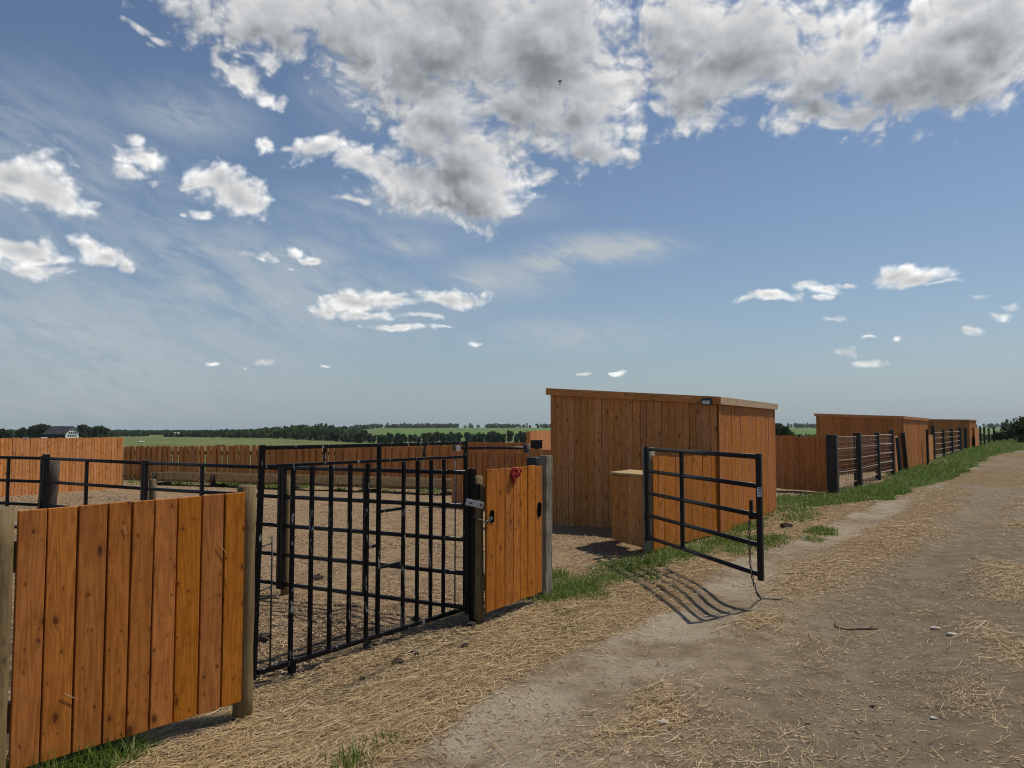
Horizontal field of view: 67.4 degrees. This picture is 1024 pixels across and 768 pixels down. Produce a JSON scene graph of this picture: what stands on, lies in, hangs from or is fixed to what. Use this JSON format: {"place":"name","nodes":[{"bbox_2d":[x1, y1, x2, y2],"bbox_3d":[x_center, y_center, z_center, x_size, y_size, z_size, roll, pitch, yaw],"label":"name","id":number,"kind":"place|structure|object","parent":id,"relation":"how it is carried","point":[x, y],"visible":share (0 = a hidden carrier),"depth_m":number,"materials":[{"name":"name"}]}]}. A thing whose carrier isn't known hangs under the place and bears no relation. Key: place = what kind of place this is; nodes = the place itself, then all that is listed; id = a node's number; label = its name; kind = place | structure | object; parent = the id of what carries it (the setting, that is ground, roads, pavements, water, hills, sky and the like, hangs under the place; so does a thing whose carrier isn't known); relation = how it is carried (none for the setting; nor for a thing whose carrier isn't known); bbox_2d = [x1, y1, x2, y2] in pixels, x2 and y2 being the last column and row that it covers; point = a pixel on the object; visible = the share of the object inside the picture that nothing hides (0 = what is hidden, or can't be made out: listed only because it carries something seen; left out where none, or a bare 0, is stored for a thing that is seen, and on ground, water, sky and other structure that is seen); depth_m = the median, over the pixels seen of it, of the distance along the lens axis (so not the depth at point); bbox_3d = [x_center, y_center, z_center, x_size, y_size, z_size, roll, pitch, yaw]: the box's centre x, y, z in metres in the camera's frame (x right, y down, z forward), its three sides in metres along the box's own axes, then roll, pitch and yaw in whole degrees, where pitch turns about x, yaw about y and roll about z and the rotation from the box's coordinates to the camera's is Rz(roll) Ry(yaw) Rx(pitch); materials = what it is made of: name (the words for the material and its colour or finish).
{"place":"outdoors","nodes":[
{"label":"outdoors","id":0,"kind":"place"},
{"bbox_2d":[0,470,889,756],"bbox_3d":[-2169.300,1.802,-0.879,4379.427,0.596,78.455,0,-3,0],"label":"pen ground","id":1,"kind":"structure","parent":0,"point":[392,620],"depth_m":10.08,"materials":[{"name":"soil"}]},
{"bbox_2d":[0,456,42,528],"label":"corral fence","id":2,"kind":"object","parent":1,"relation":"on","point":[7,480],"visible":0.56,"depth_m":9.80,"materials":[{"name":"metal"}]},
{"bbox_2d":[37,454,49,508],"bbox_3d":[-5.913,1.599,9.643,0.172,1.435,0.093,0,-3,0],"label":"steel post","id":3,"kind":"object","parent":1,"relation":"on","point":[40,495],"visible":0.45,"depth_m":9.64,"materials":[{"name":"metal"}]},
{"bbox_2d":[46,460,60,508],"bbox_3d":[-5.965,1.658,9.868,0.256,1.350,0.177,0,-3,0],"label":"log post","id":4,"kind":"object","parent":1,"relation":"on","point":[53,475],"visible":0.34,"depth_m":9.84,"materials":[{"name":"wood"}]},
{"bbox_2d":[0,437,122,496],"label":"board fence","id":5,"kind":"object","parent":1,"relation":"on","point":[108,448],"visible":0.62,"depth_m":22.62,"materials":[{"name":"brown wood"}]},
{"bbox_2d":[41,456,143,508],"bbox_3d":[-5.026,1.501,9.153,1.968,1.250,0.045,-2,-4,29],"label":"corral fence","id":6,"kind":"object","parent":1,"relation":"on","point":[85,484],"visible":0.52,"depth_m":9.21,"materials":[{"name":"metal"}]},
{"bbox_2d":[148,479,156,499],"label":"round post","id":7,"kind":"object","parent":1,"relation":"on","point":[152,494],"visible":0.25,"depth_m":8.91,"materials":[{"name":"brown wood"}]},
{"bbox_2d":[142,460,280,588],"bbox_3d":[-3.220,1.450,8.129,2.185,1.232,0.044,-2,-4,30],"label":"corral fence","id":8,"kind":"object","parent":1,"relation":"on","point":[201,491],"visible":0.47,"depth_m":8.05,"materials":[{"name":"metal"}]},
{"bbox_2d":[258,632,269,642],"bbox_3d":[-1.928,1.953,5.904,0.137,0.085,0.097,1,-3,-14],"label":"manure clod","id":9,"kind":"object","parent":1,"relation":"on","point":[263,637],"visible":0.77,"depth_m":5.88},
{"bbox_2d":[280,477,290,594],"bbox_3d":[-2.270,1.569,7.702,0.086,1.266,0.087,0,-3,0],"label":"steel post","id":10,"kind":"object","parent":1,"relation":"on","point":[285,591],"visible":0.32,"depth_m":7.68,"materials":[{"name":"black"}]},
{"bbox_2d":[123,445,451,488],"bbox_3d":[-9.180,2.973,27.810,16.430,1.704,0.140,-2,-4,26],"label":"board fence","id":11,"kind":"object","parent":1,"relation":"on","point":[192,454],"visible":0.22,"depth_m":27.45,"materials":[{"name":"brown wood"}]},
{"bbox_2d":[151,472,451,495],"bbox_3d":[-7.008,3.113,24.189,12.242,0.590,0.804,-2,-4,27],"label":"feed bunk","id":12,"kind":"object","parent":1,"relation":"on","point":[341,479],"visible":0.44,"depth_m":23.91,"materials":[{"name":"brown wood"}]},
{"bbox_2d":[313,573,323,580],"bbox_3d":[-2.122,2.117,8.387,0.139,0.087,0.110,0,-3,0],"label":"manure clod","id":13,"kind":"object","parent":1,"relation":"on","point":[318,576],"visible":0.77,"depth_m":8.36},
{"bbox_2d":[253,441,467,679],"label":"barred gate","id":14,"kind":"structure","parent":1,"relation":"on","point":[291,662],"depth_m":5.62,"materials":[{"name":"metal"}]},
{"bbox_2d":[465,499,483,508],"bbox_3d":[-0.298,1.003,6.414,0.170,0.091,0.082,2,-4,-26],"label":"hinge strap","id":15,"kind":"object","parent":14,"relation":"attached to","point":[474,503],"visible":1,"depth_m":6.44,"materials":[{"name":"metal"}]},
{"bbox_2d":[362,641,376,650],"bbox_3d":[-1.069,1.965,5.753,0.107,0.081,0.093,-2,-4,28],"label":"manure clod","id":16,"kind":"object","parent":1,"relation":"on","point":[368,645],"visible":0.89,"depth_m":5.73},
{"bbox_2d":[0,471,896,712],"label":"trampled straw","id":17,"kind":"object","parent":1,"relation":"on","point":[357,615],"visible":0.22,"depth_m":8.21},
{"bbox_2d":[452,445,459,450],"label":"round post","id":18,"kind":"object","parent":1,"relation":"on","point":[455,447],"visible":0.12,"depth_m":18.46,"materials":[{"name":"grey wood"}]},
{"bbox_2d":[452,451,528,507],"bbox_3d":[-0.501,2.113,16.867,2.156,1.262,0.080,-3,-4,37],"label":"board fence","id":19,"kind":"object","parent":1,"relation":"on","point":[481,462],"visible":0.38,"depth_m":16.98,"materials":[{"name":"brown wood"}]},
{"bbox_2d":[460,447,522,450],"bbox_3d":[-0.497,2.457,20.492,2.087,1.581,0.070,-1,-4,23],"label":"pipe rail","id":20,"kind":"object","parent":1,"relation":"on","point":[493,448],"visible":0.17,"depth_m":20.50,"materials":[{"name":"metal"}]},
{"bbox_2d":[459,442,529,452],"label":"board fence","id":21,"kind":"object","parent":1,"relation":"on","point":[488,444],"visible":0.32,"depth_m":25.89,"materials":[{"name":"brown wood"}]},
{"bbox_2d":[523,444,529,452],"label":"tie post","id":22,"kind":"object","parent":1,"relation":"on","point":[526,447],"visible":0.27,"depth_m":19.47,"materials":[{"name":"grey wood"}]},
{"bbox_2d":[526,431,531,448],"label":"square post","id":23,"kind":"object","parent":1,"relation":"on","point":[528,436],"visible":0.36,"depth_m":29.67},
{"bbox_2d":[527,457,538,465],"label":"tie post","id":24,"kind":"object","parent":1,"relation":"on","point":[532,461],"visible":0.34,"depth_m":8.49,"materials":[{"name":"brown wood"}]},
{"bbox_2d":[530,440,542,448],"bbox_3d":[0.543,2.050,17.110,0.280,1.600,0.280,0,-3,0],"label":"feed tub","id":25,"kind":"object","parent":1,"relation":"on","point":[535,444],"visible":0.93,"depth_m":17.02,"materials":[{"name":"black plastic"}]},
{"bbox_2d":[529,449,550,456],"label":"board fence","id":26,"kind":"object","parent":1,"relation":"on","point":[537,452],"visible":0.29,"depth_m":15.15,"materials":[{"name":"brown wood"}]},
{"bbox_2d":[532,430,550,449],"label":"wooden fence","id":27,"kind":"object","parent":1,"relation":"on","point":[544,436],"visible":0.29,"depth_m":31.27,"materials":[{"name":"brown wood"}]},
{"bbox_2d":[609,470,642,547],"bbox_3d":[1.760,1.746,10.880,0.632,0.998,1.122,-2,-4,31],"label":"feed box","id":28,"kind":"object","parent":1,"relation":"on","point":[627,506],"visible":0.98,"depth_m":10.57,"materials":[{"name":"brown wood"}]},
{"bbox_2d":[546,388,777,532],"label":"shed","id":29,"kind":"structure","parent":1,"relation":"on","point":[597,437],"depth_m":12.89,"materials":[{"name":"wood"}]},
{"bbox_2d":[701,398,711,404],"bbox_3d":[3.014,0.274,11.909,0.157,0.105,0.063,-2,-4,31],"label":"wall lamp","id":30,"kind":"object","parent":29,"relation":"attached to","point":[706,401],"visible":1,"depth_m":11.88,"materials":[{"name":"black plastic"}]},
{"bbox_2d":[642,447,729,553],"bbox_3d":[2.593,1.654,11.222,0.170,1.506,2.722,-3,-4,37],"label":"board fence","id":31,"kind":"object","parent":1,"relation":"on","point":[706,492],"visible":0.73,"depth_m":10.91,"materials":[{"name":"brown wood"}]},
{"bbox_2d":[643,447,763,580],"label":"pipe gate","id":32,"kind":"structure","parent":31,"relation":"attached to","point":[757,515],"depth_m":8.21,"materials":[{"name":"metal"}]},
{"bbox_2d":[748,513,763,598],"bbox_3d":[2.361,1.662,7.379,0.085,0.872,0.379,-2,-4,34],"label":"chain","id":33,"kind":"object","parent":32,"relation":"hanging from","point":[756,592],"visible":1,"depth_m":7.27,"materials":[{"name":"metal"}]},
{"bbox_2d":[775,437,826,491],"bbox_3d":[7.607,2.133,20.645,0.070,1.426,2.043,2,-4,-31],"label":"board fence","id":34,"kind":"object","parent":1,"relation":"on","point":[800,463],"visible":0.74,"depth_m":20.43,"materials":[{"name":"brown wood"}]},
{"bbox_2d":[814,413,928,474],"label":"shed","id":35,"kind":"structure","parent":1,"relation":"on","point":[912,428],"depth_m":31.66,"materials":[{"name":"wood"}]},
{"bbox_2d":[894,435,898,471],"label":"board fence","id":36,"kind":"object","parent":1,"relation":"on","point":[896,464],"visible":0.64,"depth_m":29.52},
{"bbox_2d":[901,432,908,470],"bbox_3d":[15.583,2.697,30.459,0.216,1.567,0.236,-2,-4,34],"label":"tie post","id":37,"kind":"object","parent":1,"relation":"on","point":[906,467],"visible":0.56,"depth_m":30.41,"materials":[{"name":"brown wood"}]},
{"bbox_2d":[0,0,1023,429],"label":"sky","id":38,"kind":"structure","parent":0,"point":[215,214],"materials":[{"name":"blue"}]},
{"bbox_2d":[27,441,1004,767],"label":"ground","id":39,"kind":"structure","parent":0,"point":[833,517],"depth_m":5.49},
{"bbox_2d":[0,485,256,767],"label":"board fence","id":40,"kind":"object","parent":39,"relation":"on","point":[146,623],"visible":0.98,"depth_m":3.85,"materials":[{"name":"brown wood"}]},
{"bbox_2d":[279,466,479,621],"bbox_3d":[-1.283,1.408,7.048,2.257,1.310,0.064,-2,-4,28],"label":"corral fence","id":41,"kind":"object","parent":39,"relation":"on","point":[472,490],"visible":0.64,"depth_m":6.89,"materials":[{"name":"metal"}]},
{"bbox_2d":[391,658,404,664],"bbox_3d":[-0.806,1.962,5.425,0.080,0.054,0.072,-3,-4,38],"label":"manure clod","id":42,"kind":"object","parent":39,"relation":"on","point":[398,660],"visible":0.91,"depth_m":5.41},
{"bbox_2d":[464,620,475,627],"bbox_3d":[-0.349,2.014,6.429,0.095,0.069,0.076,-1,-3,11],"label":"manure clod","id":43,"kind":"object","parent":39,"relation":"on","point":[469,624],"visible":0.99,"depth_m":6.40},
{"bbox_2d":[474,455,551,624],"bbox_3d":[0.048,1.421,7.060,0.174,1.488,1.286,-2,-4,34],"label":"board fence","id":44,"kind":"object","parent":39,"relation":"on","point":[518,546],"visible":0.92,"depth_m":6.89,"materials":[{"name":"brown wood"}]},
{"bbox_2d":[473,515,492,522],"bbox_3d":[-0.225,1.138,6.489,0.210,0.074,0.069,3,-5,-43],"label":"chain","id":45,"kind":"object","parent":44,"relation":"hanging from","point":[488,520],"visible":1,"depth_m":6.46,"materials":[{"name":"metal"}]},
{"bbox_2d":[511,467,521,484],"bbox_3d":[0.034,0.829,6.928,0.050,0.163,0.158,-2,-4,32],"label":"rope","id":46,"kind":"object","parent":44,"relation":"hanging from","point":[515,475],"visible":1,"depth_m":6.90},
{"bbox_2d":[6,439,1023,767],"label":"grass","id":47,"kind":"structure","parent":39,"relation":"on","point":[872,491],"depth_m":10.70,"materials":[{"name":"plant"}]},
{"bbox_2d":[780,522,792,527],"bbox_3d":[4.573,2.371,12.821,0.203,0.135,0.165,0,-3,0],"label":"manure clod","id":48,"kind":"object","parent":39,"relation":"on","point":[784,524],"visible":0.73,"depth_m":12.78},
{"bbox_2d":[826,435,838,493],"bbox_3d":[8.146,2.066,19.515,0.253,1.553,0.229,-2,-4,34],"label":"tie post","id":49,"kind":"object","parent":39,"relation":"on","point":[832,461],"visible":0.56,"depth_m":19.42,"materials":[{"name":"black wood"}]},
{"bbox_2d":[838,436,857,484],"bbox_3d":[8.929,2.040,20.544,0.028,1.315,2.599,-3,-4,37],"label":"pipe bay","id":50,"kind":"object","parent":49,"relation":"attached to","point":[847,448],"visible":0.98,"depth_m":20.68,"materials":[{"name":"metal"}]},
{"bbox_2d":[853,433,862,487],"bbox_3d":[9.711,2.165,21.565,0.202,1.584,0.183,-2,-4,34],"label":"tie post","id":51,"kind":"object","parent":39,"relation":"on","point":[858,473],"visible":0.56,"depth_m":21.49,"materials":[{"name":"black wood"}]},
{"bbox_2d":[862,435,877,478],"bbox_3d":[10.747,2.186,23.145,0.028,1.315,3.795,-2,-4,33],"label":"pipe bay","id":52,"kind":"object","parent":51,"relation":"attached to","point":[873,455],"visible":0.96,"depth_m":23.24,"materials":[{"name":"metal"}]},
{"bbox_2d":[874,432,880,479],"bbox_3d":[11.768,2.345,24.713,0.159,1.583,0.152,-2,-4,34],"label":"tie post","id":53,"kind":"object","parent":39,"relation":"on","point":[878,460],"visible":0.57,"depth_m":24.66,"materials":[{"name":"black wood"}]},
{"bbox_2d":[889,430,894,475],"bbox_3d":[13.368,2.438,27.006,0.153,1.656,0.147,-2,-4,34],"label":"tie post","id":54,"kind":"object","parent":39,"relation":"on","point":[892,466],"visible":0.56,"depth_m":26.95,"materials":[{"name":"black wood"}]},
{"bbox_2d":[879,434,892,472],"bbox_3d":[12.582,2.340,25.867,0.048,1.315,2.815,-2,-4,35],"label":"pipe bay","id":55,"kind":"object","parent":54,"relation":"attached to","point":[885,453],"visible":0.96,"depth_m":25.94,"materials":[{"name":"metal"}]},
{"bbox_2d":[895,437,901,470],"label":"tie post","id":56,"kind":"object","parent":39,"relation":"on","point":[898,453],"visible":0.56,"depth_m":29.31,"materials":[{"name":"black wood"}]},
{"bbox_2d":[926,429,928,464],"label":"tie post","id":57,"kind":"object","parent":39,"relation":"on","point":[927,449],"visible":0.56,"depth_m":34.25,"materials":[{"name":"brown wood"}]},
{"bbox_2d":[931,425,935,459],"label":"tie post","id":58,"kind":"object","parent":39,"relation":"on","point":[933,430],"visible":0.51,"depth_m":40.30,"materials":[{"name":"brown wood"}]},
{"bbox_2d":[935,432,943,455],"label":"pipe bay","id":59,"kind":"object","parent":58,"relation":"attached to","point":[938,443],"visible":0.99,"depth_m":41.43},
{"bbox_2d":[949,429,953,453],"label":"tie post","id":60,"kind":"object","parent":39,"relation":"on","point":[951,439],"visible":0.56,"depth_m":46.51,"materials":[{"name":"brown wood"}]},
{"bbox_2d":[958,427,961,451],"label":"tie post","id":61,"kind":"object","parent":39,"relation":"on","point":[960,441],"visible":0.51,"depth_m":51.14,"materials":[{"name":"brown wood"}]},
{"bbox_2d":[964,427,967,449],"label":"tie post","id":62,"kind":"object","parent":39,"relation":"on","point":[965,439],"visible":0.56,"depth_m":57.68,"materials":[{"name":"brown wood"}]},
{"bbox_2d":[98,428,1006,471],"bbox_3d":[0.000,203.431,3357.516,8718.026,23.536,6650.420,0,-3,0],"label":"meadow","id":63,"kind":"structure","parent":0,"point":[154,440],"depth_m":410.58,"materials":[{"name":"plant"}]},
{"bbox_2d":[0,428,8,438],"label":"yard tree","id":64,"kind":"object","parent":63,"relation":"on","point":[3,432],"visible":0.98,"depth_m":479.37,"materials":[{"name":"green plant"}]},
{"bbox_2d":[16,427,27,437],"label":"yard tree","id":65,"kind":"object","parent":63,"relation":"on","point":[22,431],"visible":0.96,"depth_m":458.79,"materials":[{"name":"green plant"}]},
{"bbox_2d":[28,425,37,437],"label":"yard tree","id":66,"kind":"object","parent":63,"relation":"on","point":[31,433],"visible":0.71,"depth_m":477.24,"materials":[{"name":"green plant"}]},
{"bbox_2d":[33,423,45,437],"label":"yard tree","id":67,"kind":"object","parent":63,"relation":"on","point":[38,429],"visible":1,"depth_m":468.87,"materials":[{"name":"green plant"}]},
{"bbox_2d":[42,426,81,437],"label":"house","id":68,"kind":"structure","parent":63,"relation":"on","point":[62,432],"depth_m":411.03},
{"bbox_2d":[76,424,86,437],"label":"yard tree","id":69,"kind":"object","parent":63,"relation":"on","point":[82,428],"visible":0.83,"depth_m":467.06,"materials":[{"name":"green plant"}]},
{"bbox_2d":[85,424,91,437],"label":"yard tree","id":70,"kind":"object","parent":63,"relation":"on","point":[88,433],"visible":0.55,"depth_m":481.01,"materials":[{"name":"green plant"}]},
{"bbox_2d":[89,426,99,436],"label":"yard tree","id":71,"kind":"object","parent":63,"relation":"on","point":[94,430],"visible":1,"depth_m":454.19,"materials":[{"name":"green plant"}]},
{"bbox_2d":[97,425,103,437],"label":"yard tree","id":72,"kind":"object","parent":63,"relation":"on","point":[101,430],"visible":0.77,"depth_m":459.99,"materials":[{"name":"green plant"}]},
{"bbox_2d":[103,427,109,436],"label":"yard tree","id":73,"kind":"object","parent":63,"relation":"on","point":[106,431],"visible":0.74,"depth_m":486.15,"materials":[{"name":"green plant"}]},
{"bbox_2d":[6,423,367,442],"bbox_3d":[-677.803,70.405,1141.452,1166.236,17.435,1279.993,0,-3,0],"label":"wood","id":74,"kind":"object","parent":63,"relation":"on","point":[305,432],"visible":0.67,"depth_m":633.53,"materials":[{"name":"green plant"}]},
{"bbox_2d":[333,432,340,441],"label":"tree","id":75,"kind":"object","parent":63,"relation":"on","point":[336,438],"visible":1,"depth_m":508.62,"materials":[{"name":"green plant"}]},
{"bbox_2d":[353,433,361,442],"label":"tree","id":76,"kind":"object","parent":63,"relation":"on","point":[357,436],"visible":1,"depth_m":508.47,"materials":[{"name":"green plant"}]},
{"bbox_2d":[382,435,389,442],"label":"tree","id":77,"kind":"object","parent":63,"relation":"on","point":[385,438],"visible":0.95,"depth_m":499.09,"materials":[{"name":"green plant"}]},
{"bbox_2d":[386,432,393,442],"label":"tree","id":78,"kind":"object","parent":63,"relation":"on","point":[390,435],"visible":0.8,"depth_m":553.80,"materials":[{"name":"green plant"}]},
{"bbox_2d":[395,433,405,442],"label":"tree","id":79,"kind":"object","parent":63,"relation":"on","point":[400,438],"visible":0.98,"depth_m":517.42,"materials":[{"name":"green plant"}]},
{"bbox_2d":[421,433,428,441],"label":"tree","id":80,"kind":"object","parent":63,"relation":"on","point":[425,436],"visible":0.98,"depth_m":550.93,"materials":[{"name":"green plant"}]},
{"bbox_2d":[438,433,446,441],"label":"tree","id":81,"kind":"object","parent":63,"relation":"on","point":[442,437],"visible":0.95,"depth_m":500.32,"materials":[{"name":"green plant"}]},
{"bbox_2d":[449,431,456,441],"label":"tree","id":82,"kind":"object","parent":63,"relation":"on","point":[453,437],"visible":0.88,"depth_m":554.84,"materials":[{"name":"green plant"}]},
{"bbox_2d":[456,432,462,441],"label":"tree","id":83,"kind":"object","parent":63,"relation":"on","point":[459,435],"visible":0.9,"depth_m":583.99,"materials":[{"name":"green plant"}]},
{"bbox_2d":[464,432,471,441],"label":"tree","id":84,"kind":"object","parent":63,"relation":"on","point":[467,436],"visible":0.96,"depth_m":564.66,"materials":[{"name":"green plant"}]},
{"bbox_2d":[476,432,484,442],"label":"tree","id":85,"kind":"object","parent":63,"relation":"on","point":[480,436],"visible":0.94,"depth_m":513.33,"materials":[{"name":"green plant"}]},
{"bbox_2d":[494,432,503,442],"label":"tree","id":86,"kind":"object","parent":63,"relation":"on","point":[498,436],"visible":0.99,"depth_m":506.02,"materials":[{"name":"green plant"}]},
{"bbox_2d":[506,430,513,441],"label":"tree","id":87,"kind":"object","parent":63,"relation":"on","point":[510,434],"visible":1,"depth_m":608.23,"materials":[{"name":"green plant"}]},
{"bbox_2d":[518,431,524,442],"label":"tree","id":88,"kind":"object","parent":63,"relation":"on","point":[520,434],"visible":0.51,"depth_m":515.37,"materials":[{"name":"green plant"}]},
{"bbox_2d":[775,423,790,435],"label":"clump tree","id":89,"kind":"object","parent":63,"relation":"on","point":[780,430],"visible":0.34,"depth_m":148.11,"materials":[{"name":"green plant"}]},
{"bbox_2d":[795,433,1018,440],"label":"shelterbelt","id":90,"kind":"object","parent":63,"relation":"on","point":[986,437],"visible":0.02,"depth_m":646.19,"materials":[{"name":"green plant"}]},
{"bbox_2d":[928,435,933,459],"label":"board fence","id":91,"kind":"object","parent":63,"relation":"on","point":[931,450],"visible":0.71,"depth_m":39.36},
{"bbox_2d":[941,430,944,455],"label":"tie post","id":92,"kind":"object","parent":63,"relation":"on","point":[943,441],"visible":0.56,"depth_m":42.48,"materials":[{"name":"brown wood"}]},
{"bbox_2d":[927,419,976,454],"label":"shed","id":93,"kind":"structure","parent":63,"relation":"on","point":[945,425],"depth_m":60.10,"materials":[{"name":"wood"}]},
{"bbox_2d":[975,427,978,446],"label":"board fence","id":94,"kind":"object","parent":63,"relation":"on","point":[976,436],"visible":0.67,"depth_m":62.78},
{"bbox_2d":[1000,416,1023,438],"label":"bush","id":95,"kind":"object","parent":63,"relation":"on","point":[1012,430],"visible":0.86,"depth_m":78.07,"materials":[{"name":"green plant"}]},
{"bbox_2d":[340,439,1023,767],"bbox_3d":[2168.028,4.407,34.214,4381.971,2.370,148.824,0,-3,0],"label":"dirt road","id":96,"kind":"structure","parent":0,"point":[948,556],"depth_m":5.35,"materials":[{"name":"soil"}]},
{"bbox_2d":[6,460,1023,767],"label":"loose straw","id":97,"kind":"object","parent":96,"relation":"on","point":[236,758],"visible":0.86,"depth_m":4.87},
{"bbox_2d":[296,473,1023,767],"bbox_3d":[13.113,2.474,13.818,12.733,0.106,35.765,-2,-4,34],"label":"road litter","id":98,"kind":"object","parent":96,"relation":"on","point":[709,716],"visible":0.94,"depth_m":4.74,"materials":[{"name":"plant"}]},
{"bbox_2d":[834,622,877,629],"bbox_3d":[2.885,2.043,6.455,0.362,0.032,0.213,0,-3,0],"label":"twig","id":99,"kind":"object","parent":96,"relation":"on","point":[869,628],"visible":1,"depth_m":6.41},
{"bbox_2d":[991,431,1006,440],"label":"bush","id":100,"kind":"object","parent":96,"relation":"on","point":[1000,436],"visible":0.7,"depth_m":83.61,"materials":[{"name":"green plant"}]},
{"bbox_2d":[998,419,1015,439],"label":"bush","id":101,"kind":"object","parent":96,"relation":"on","point":[1003,424],"visible":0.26,"depth_m":85.84,"materials":[{"name":"green plant"}]},
{"bbox_2d":[1014,417,1023,442],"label":"bush","id":102,"kind":"object","parent":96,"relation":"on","point":[1020,439],"visible":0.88,"depth_m":76.38,"materials":[{"name":"green plant"}]},
{"bbox_2d":[369,428,1001,439],"bbox_3d":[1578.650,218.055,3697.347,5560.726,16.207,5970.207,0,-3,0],"label":"crop field","id":103,"kind":"structure","parent":0,"point":[485,431],"depth_m":1413.99,"materials":[{"name":"plant"}]},
{"bbox_2d":[335,422,1016,429],"bbox_3d":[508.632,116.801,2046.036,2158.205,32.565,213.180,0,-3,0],"label":"treeline","id":104,"kind":"object","parent":103,"relation":"on","point":[508,425],"visible":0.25,"depth_m":1989.61,"materials":[{"name":"green plant"}]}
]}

